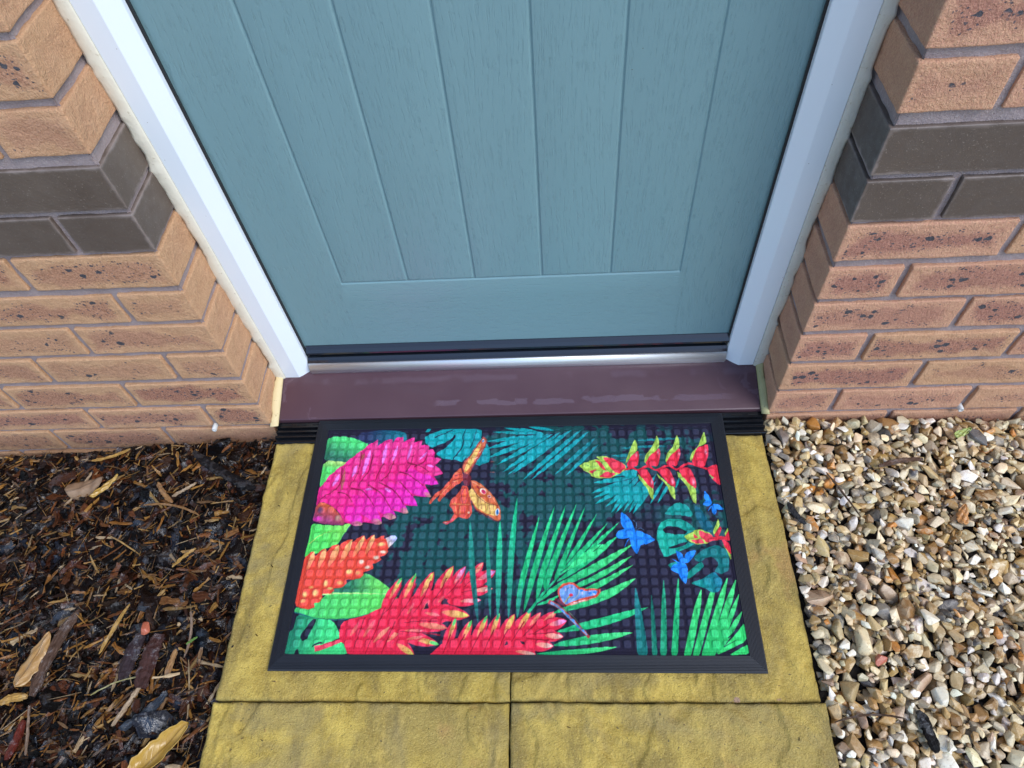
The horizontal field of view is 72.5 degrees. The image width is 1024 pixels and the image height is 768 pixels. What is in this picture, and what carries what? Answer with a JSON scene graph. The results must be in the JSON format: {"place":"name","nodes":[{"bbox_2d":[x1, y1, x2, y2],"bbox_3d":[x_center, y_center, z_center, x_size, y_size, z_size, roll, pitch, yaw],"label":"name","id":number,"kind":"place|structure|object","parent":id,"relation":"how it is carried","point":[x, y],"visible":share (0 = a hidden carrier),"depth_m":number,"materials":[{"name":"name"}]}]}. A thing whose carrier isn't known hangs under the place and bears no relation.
{"place":"outdoors","nodes":[
{"label":"outdoors","id":0,"kind":"place"},
{"bbox_2d":[763,415,1023,767],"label":"gravel","id":1,"kind":"structure","parent":0,"point":[900,613],"depth_m":1.10,"materials":[{"name":"beige gravel"}]},
{"bbox_2d":[787,502,806,524],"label":"slate piece","id":2,"kind":"object","parent":1,"relation":"on","point":[794,512],"visible":1,"depth_m":1.15,"materials":[{"name":"grey stone"}]},
{"bbox_2d":[826,472,860,517],"bbox_3d":[0.555,0.184,1.169,0.004,0.005,0.094,-19,56,-9],"label":"twig","id":3,"kind":"object","parent":1,"relation":"on","point":[841,491],"visible":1,"depth_m":1.17,"materials":[{"name":"brown wood"}]},
{"bbox_2d":[835,714,906,722],"bbox_3d":[0.498,0.464,0.973,0.099,0.006,0.010,-3,55,2],"label":"twig","id":4,"kind":"object","parent":1,"relation":"on","point":[856,716],"visible":1,"depth_m":0.97,"materials":[{"name":"brown wood"}]},
{"bbox_2d":[875,654,887,665],"bbox_3d":[0.536,0.403,1.015,0.016,0.013,0.018,18,59,17],"label":"stone","id":5,"kind":"object","parent":1,"relation":"on","point":[880,659],"visible":1,"depth_m":1.01,"materials":[{"name":"pink stone"}]},
{"bbox_2d":[878,457,922,466],"bbox_3d":[0.667,0.132,1.201,0.077,0.010,0.011,-8,55,-1],"label":"twig","id":6,"kind":"object","parent":1,"relation":"on","point":[898,461],"visible":1,"depth_m":1.20,"materials":[{"name":"brown wood"}]},
{"bbox_2d":[916,710,939,753],"bbox_3d":[0.574,0.478,0.963,0.019,0.010,0.055,-10,55,-2],"label":"bark piece","id":7,"kind":"object","parent":1,"relation":"on","point":[926,728],"visible":1,"depth_m":0.96,"materials":[{"name":"black wood"}]},
{"bbox_2d":[920,608,939,624],"bbox_3d":[0.625,0.348,1.048,0.022,0.011,0.025,-20,56,-9],"label":"stone","id":8,"kind":"object","parent":1,"relation":"on","point":[930,618],"visible":1,"depth_m":1.04,"materials":[{"name":"white stone"}]},
{"bbox_2d":[956,504,968,524],"bbox_3d":[0.740,0.214,1.146,0.019,0.009,0.038,17,58,16],"label":"fallen leaf","id":9,"kind":"object","parent":1,"relation":"on","point":[962,515],"visible":1,"depth_m":1.15,"materials":[{"name":"orange plant"}]},
{"bbox_2d":[954,427,971,437],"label":"fallen leaf","id":10,"kind":"object","parent":1,"relation":"on","point":[961,433],"visible":1,"depth_m":1.23,"materials":[{"name":"green plant"}]},
{"bbox_2d":[968,429,986,445],"bbox_3d":[0.820,0.091,1.232,0.038,0.017,0.025,23,60,19],"label":"stone","id":11,"kind":"object","parent":1,"relation":"on","point":[977,436],"visible":1,"depth_m":1.23,"materials":[{"name":"grey stone"}]},
{"label":"ground","id":12,"kind":"structure","parent":0,"visible":0},
{"bbox_2d":[0,438,275,767],"bbox_3d":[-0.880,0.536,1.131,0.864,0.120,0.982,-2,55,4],"label":"bark mulch","id":13,"kind":"object","parent":12,"relation":"on","point":[194,698],"visible":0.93,"depth_m":1.22,"materials":[{"name":"brown wood"}]},
{"bbox_2d":[0,693,27,705],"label":"wood splinter","id":14,"kind":"object","parent":13,"relation":"on","point":[13,697],"visible":1,"depth_m":1.12,"materials":[{"name":"yellow plant"}]},
{"bbox_2d":[4,719,25,759],"bbox_3d":[-0.768,0.551,1.082,0.016,0.009,0.058,4,56,8],"label":"bark piece","id":15,"kind":"object","parent":13,"relation":"on","point":[14,742],"visible":1,"depth_m":1.08,"materials":[{"name":"brown wood"}]},
{"bbox_2d":[24,705,30,755],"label":"wood splinter","id":16,"kind":"object","parent":13,"relation":"on","point":[27,730],"visible":1,"depth_m":1.09,"materials":[{"name":"brown plant"}]},
{"bbox_2d":[13,632,50,686],"bbox_3d":[-0.785,0.451,1.145,0.040,0.010,0.087,-2,55,4],"label":"fallen leaf","id":17,"kind":"object","parent":13,"relation":"on","point":[28,668],"visible":1,"depth_m":1.14,"materials":[{"name":"beige plant"}]},
{"bbox_2d":[29,610,80,696],"bbox_3d":[-0.760,0.442,1.156,0.028,0.012,0.140,8,56,10],"label":"bark piece","id":18,"kind":"object","parent":13,"relation":"on","point":[57,641],"visible":1,"depth_m":1.15,"materials":[{"name":"brown wood"}]},
{"bbox_2d":[48,470,76,487],"bbox_3d":[-0.877,0.185,1.365,0.057,0.009,0.027,-24,57,-12],"label":"bark piece","id":19,"kind":"object","parent":13,"relation":"on","point":[64,477],"visible":1,"depth_m":1.36,"materials":[{"name":"brown wood"}]},
{"bbox_2d":[64,472,91,505],"bbox_3d":[-0.834,0.202,1.348,0.007,0.006,0.082,19,59,17],"label":"wood splinter","id":20,"kind":"object","parent":13,"relation":"on","point":[86,479],"visible":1,"depth_m":1.35,"materials":[{"name":"beige plant"}]},
{"bbox_2d":[64,476,103,500],"bbox_3d":[-0.819,0.197,1.348,0.071,0.032,0.038,-25,57,-13],"label":"fallen leaf","id":21,"kind":"object","parent":13,"relation":"on","point":[82,489],"visible":0.97,"depth_m":1.34,"materials":[{"name":"brown plant"}]},
{"bbox_2d":[89,474,118,497],"bbox_3d":[-0.780,0.195,1.337,0.015,0.010,0.061,32,63,24],"label":"fallen leaf","id":22,"kind":"object","parent":13,"relation":"on","point":[104,487],"visible":1,"depth_m":1.34,"materials":[{"name":"yellow plant"}]},
{"bbox_2d":[91,448,129,461],"bbox_3d":[-0.793,0.143,1.383,0.079,0.006,0.009,-16,55,-6],"label":"wood splinter","id":23,"kind":"object","parent":13,"relation":"on","point":[110,456],"visible":1,"depth_m":1.38,"materials":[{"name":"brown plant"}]},
{"bbox_2d":[90,677,135,695],"bbox_3d":[-0.624,0.474,1.104,0.086,0.005,0.008,-17,55,-7],"label":"straw stem","id":24,"kind":"object","parent":13,"relation":"on","point":[112,683],"visible":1,"depth_m":1.10,"materials":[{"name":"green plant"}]},
{"bbox_2d":[99,604,129,653],"bbox_3d":[-0.664,0.407,1.166,0.008,0.006,0.086,14,57,14],"label":"wood splinter","id":25,"kind":"object","parent":13,"relation":"on","point":[113,628],"visible":1,"depth_m":1.17,"materials":[{"name":"brown plant"}]},
{"bbox_2d":[111,688,140,725],"bbox_3d":[-0.598,0.498,1.085,0.009,0.007,0.070,22,60,19],"label":"wood splinter","id":26,"kind":"object","parent":13,"relation":"on","point":[134,694],"visible":1,"depth_m":1.08,"materials":[{"name":"beige plant"}]},
{"bbox_2d":[118,632,145,681],"bbox_3d":[-0.617,0.441,1.132,0.028,0.010,0.078,9,56,11],"label":"bark piece","id":27,"kind":"object","parent":13,"relation":"on","point":[131,655],"visible":1,"depth_m":1.13,"materials":[{"name":"brown wood"}]},
{"bbox_2d":[118,690,167,730],"bbox_3d":[-0.562,0.504,1.070,0.081,0.009,0.019,-37,60,-19],"label":"bark piece","id":28,"kind":"object","parent":13,"relation":"on","point":[155,704],"visible":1,"depth_m":1.07,"materials":[{"name":"grey wood"}]},
{"bbox_2d":[141,622,149,634],"bbox_3d":[-0.600,0.400,1.144,0.016,0.010,0.021,-2,55,4],"label":"brick fragment","id":29,"kind":"object","parent":13,"relation":"on","point":[145,628],"visible":1,"depth_m":1.14,"materials":[{"name":"brick"}]},
{"bbox_2d":[134,633,164,688],"bbox_3d":[-0.582,0.443,1.118,0.032,0.011,0.084,-2,55,4],"label":"bark piece","id":30,"kind":"object","parent":13,"relation":"on","point":[148,660],"visible":1,"depth_m":1.11,"materials":[{"name":"brown wood"}]},
{"bbox_2d":[127,720,188,767],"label":"fallen leaf","id":31,"kind":"object","parent":13,"relation":"on","point":[152,754],"visible":1,"depth_m":1.04,"materials":[{"name":"yellow plant"}]},
{"bbox_2d":[157,482,172,502],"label":"wood splinter","id":32,"kind":"object","parent":13,"relation":"on","point":[165,495],"visible":1,"depth_m":1.30,"materials":[{"name":"brown plant"}]},
{"bbox_2d":[164,649,177,677],"bbox_3d":[-0.543,0.445,1.112,0.011,0.006,0.044,5,56,8],"label":"wood splinter","id":33,"kind":"object","parent":13,"relation":"on","point":[169,666],"visible":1,"depth_m":1.11,"materials":[{"name":"brown plant"}]},
{"bbox_2d":[143,503,198,514],"bbox_3d":[-0.620,0.226,1.276,0.118,0.006,0.014,8,56,10],"label":"wood splinter","id":34,"kind":"object","parent":13,"relation":"on","point":[181,507],"visible":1,"depth_m":1.28,"materials":[{"name":"brown plant"}]},
{"bbox_2d":[172,548,195,566],"bbox_3d":[-0.575,0.303,1.224,0.049,0.006,0.008,-36,60,-19],"label":"wood splinter","id":35,"kind":"object","parent":13,"relation":"on","point":[183,556],"visible":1,"depth_m":1.22,"materials":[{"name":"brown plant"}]},
{"bbox_2d":[172,482,195,496],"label":"wood splinter","id":36,"kind":"object","parent":13,"relation":"on","point":[183,490],"visible":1,"depth_m":1.30,"materials":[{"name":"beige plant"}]},
{"bbox_2d":[184,611,192,656],"bbox_3d":[-0.524,0.406,1.136,0.009,0.006,0.073,-7,55,0],"label":"wood splinter","id":37,"kind":"object","parent":13,"relation":"on","point":[191,631],"visible":1,"depth_m":1.14,"materials":[{"name":"brown wood"}]},
{"bbox_2d":[192,450,255,489],"bbox_3d":[-0.543,0.165,1.308,0.165,0.010,0.022,24,61,20],"label":"bark piece","id":38,"kind":"object","parent":13,"relation":"on","point":[207,462],"visible":1,"depth_m":1.30,"materials":[{"name":"wood"}]},
{"bbox_2d":[0,0,308,457],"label":"brick wall","id":39,"kind":"structure","parent":12,"relation":"on","point":[122,326],"depth_m":1.04,"materials":[{"name":"brick"}]},
{"bbox_2d":[52,0,899,426],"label":"door frame","id":40,"kind":"object","parent":39,"relation":"attached to","point":[118,50],"visible":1,"depth_m":0.99,"materials":[{"name":"white plastic"}]},
{"bbox_2d":[130,0,825,354],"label":"front door","id":41,"kind":"structure","parent":40,"relation":"attached to","point":[421,175],"depth_m":0.96,"materials":[{"name":"teal wood"}]},
{"bbox_2d":[279,359,760,422],"bbox_3d":[0.006,0.019,1.330,0.903,0.064,0.098,-2,55,4],"label":"door sill","id":42,"kind":"structure","parent":40,"relation":"attached to","point":[726,385],"depth_m":1.31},
{"bbox_2d":[199,702,510,767],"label":"paving slab","id":43,"kind":"structure","parent":12,"relation":"on","point":[356,735],"depth_m":1.02,"materials":[{"name":"yellow stone"}]},
{"bbox_2d":[230,454,799,752],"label":"bark crumbs","id":44,"kind":"object","parent":43,"relation":"on","point":[385,704],"visible":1,"depth_m":1.02,"materials":[{"name":"brown wood"}]},
{"bbox_2d":[216,443,510,705],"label":"paving slab","id":45,"kind":"structure","parent":12,"relation":"on","point":[246,676],"depth_m":1.08,"materials":[{"name":"yellow stone"}]},
{"bbox_2d":[274,412,765,444],"bbox_3d":[0.006,0.093,1.312,0.904,0.048,0.044,-2,55,4],"label":"drainage channel","id":46,"kind":"object","parent":12,"relation":"in","point":[743,423],"visible":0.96,"depth_m":1.28,"materials":[{"name":"plastic"}]},
{"bbox_2d":[511,435,820,703],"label":"paving slab","id":47,"kind":"structure","parent":12,"relation":"on","point":[789,662],"depth_m":1.04,"materials":[{"name":"yellow stone"}]},
{"bbox_2d":[267,413,767,673],"bbox_3d":[0.004,0.244,1.170,0.752,0.007,0.454,-2,55,4],"label":"doormat","id":48,"kind":"object","parent":47,"relation":"on","point":[580,544],"visible":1,"depth_m":1.15,"materials":[{"name":"multicoloured rubber"}]},
{"bbox_2d":[510,702,838,767],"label":"paving slab","id":49,"kind":"structure","parent":12,"relation":"on","point":[660,735],"depth_m":0.99,"materials":[{"name":"yellow stone"}]},
{"bbox_2d":[756,0,1023,423],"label":"brick wall","id":50,"kind":"structure","parent":12,"relation":"on","point":[905,299],"depth_m":0.94,"materials":[{"name":"brick"}]}
]}

